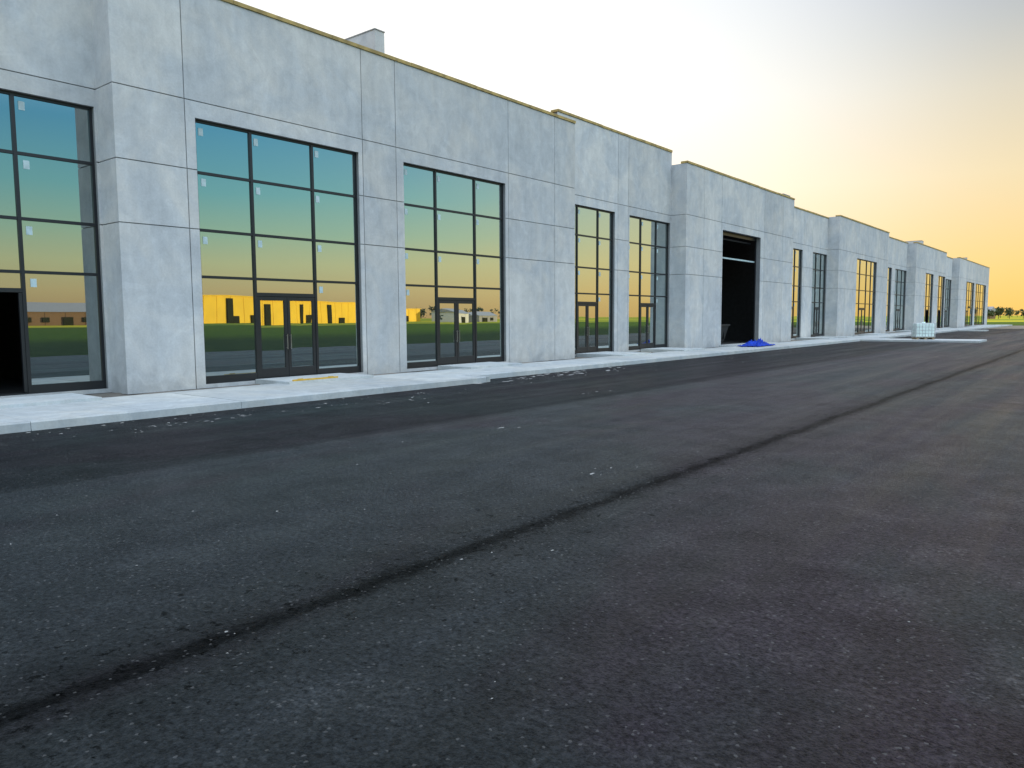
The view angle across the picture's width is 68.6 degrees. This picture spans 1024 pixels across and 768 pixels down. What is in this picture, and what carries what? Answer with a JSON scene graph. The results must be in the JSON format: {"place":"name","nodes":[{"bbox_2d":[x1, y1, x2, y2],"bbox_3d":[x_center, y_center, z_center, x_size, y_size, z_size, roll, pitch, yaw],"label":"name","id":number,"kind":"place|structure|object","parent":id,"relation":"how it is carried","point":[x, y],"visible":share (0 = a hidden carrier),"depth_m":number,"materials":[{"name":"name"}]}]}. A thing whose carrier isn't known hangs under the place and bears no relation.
{"place":"outdoors","nodes":[
{"label":"outdoors","id":0,"kind":"place"},
{"bbox_2d":[0,325,1012,433],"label":"sidewalk","id":1,"kind":"structure","parent":0,"point":[32,413],"depth_m":17.65,"materials":[{"name":"concrete"}]},
{"bbox_2d":[292,376,337,380],"bbox_3d":[-5.025,-0.144,19.247,0.044,0.055,1.400,4,6,38],"label":"yellow timber board","id":2,"kind":"object","parent":1,"relation":"on","point":[301,379],"visible":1,"depth_m":19.19,"materials":[{"name":"yellow wood"}]},
{"bbox_2d":[0,0,987,395],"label":"structural wall","id":3,"kind":"structure","parent":1,"relation":"on","point":[504,240],"depth_m":26.98,"materials":[{"name":"concrete"}]},
{"bbox_2d":[0,231,927,393],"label":"doorway openings","id":4,"kind":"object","parent":3,"relation":"on","point":[737,308],"depth_m":51.96,"materials":[{"name":"black"}]},
{"bbox_2d":[721,324,729,341],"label":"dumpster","id":5,"kind":"object","parent":4,"relation":"on","point":[724,328],"visible":0.11,"depth_m":45.22,"materials":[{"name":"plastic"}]},
{"bbox_2d":[0,89,984,395],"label":"window and door frames","id":6,"kind":"structure","parent":3,"relation":"attached to","point":[288,369],"depth_m":20.86,"materials":[{"name":"black metal"}]},
{"bbox_2d":[18,101,816,305],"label":"glass labels","id":7,"kind":"object","parent":6,"relation":"attached to","point":[26,164],"visible":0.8,"depth_m":19.41,"materials":[{"name":"paper"}]},
{"bbox_2d":[0,93,984,384],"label":"window glass","id":8,"kind":"object","parent":6,"relation":"in","point":[64,327],"visible":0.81,"depth_m":20.17,"materials":[{"name":"glass"}]},
{"bbox_2d":[0,0,989,397],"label":"precast wall panels","id":9,"kind":"object","parent":3,"relation":"attached to","point":[238,58],"visible":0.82,"depth_m":22.44,"materials":[{"name":"concrete"}]},
{"bbox_2d":[222,0,989,267],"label":"parapet flashing","id":10,"kind":"object","parent":9,"relation":"on","point":[313,30],"visible":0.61,"depth_m":25.70,"materials":[{"name":"painted metal"}]},
{"bbox_2d":[722,231,756,340],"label":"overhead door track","id":11,"kind":"structure","parent":3,"relation":"attached to","point":[739,236],"depth_m":45.55,"materials":[{"name":"black metal"}]},
{"bbox_2d":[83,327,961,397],"bbox_3d":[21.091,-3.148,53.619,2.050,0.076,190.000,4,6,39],"label":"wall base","id":12,"kind":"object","parent":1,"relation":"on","point":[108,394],"visible":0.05,"depth_m":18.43,"materials":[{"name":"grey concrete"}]},
{"bbox_2d":[737,338,774,346],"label":"blue tarp","id":13,"kind":"object","parent":1,"relation":"on","point":[758,342],"visible":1,"depth_m":40.28,"materials":[{"name":"blue plastic"}]},
{"bbox_2d":[911,322,935,339],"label":"bulk liquid container","id":14,"kind":"object","parent":1,"relation":"on","point":[923,330],"visible":0.99,"depth_m":51.37,"materials":[{"name":"plastic"}]},
{"bbox_2d":[0,329,1023,767],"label":"asphalt road","id":15,"kind":"structure","parent":0,"point":[786,557],"depth_m":5.16,"materials":[{"name":"black asphalt"}]},
{"bbox_2d":[26,343,909,726],"bbox_3d":[14.285,-0.800,28.066,14.939,0.012,58.365,4,6,39],"label":"gravel debris","id":16,"kind":"object","parent":15,"relation":"on","point":[452,387],"visible":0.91,"depth_m":15.26,"materials":[{"name":"gravel"}]},
{"bbox_2d":[235,0,1023,315],"label":"sky","id":17,"kind":"structure","parent":0,"point":[904,119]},
{"bbox_2d":[640,315,1023,351],"bbox_3d":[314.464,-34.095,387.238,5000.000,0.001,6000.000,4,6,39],"label":"ground","id":18,"kind":"structure","parent":0,"point":[1017,322],"depth_m":182.78,"materials":[{"name":"green plant"}]},
{"bbox_2d":[987,306,1023,318],"bbox_3d":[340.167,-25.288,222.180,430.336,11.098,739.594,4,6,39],"label":"distant trees","id":19,"kind":"object","parent":18,"relation":"on","point":[999,311],"visible":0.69,"depth_m":362.35,"materials":[{"name":"green plant"}]}
]}

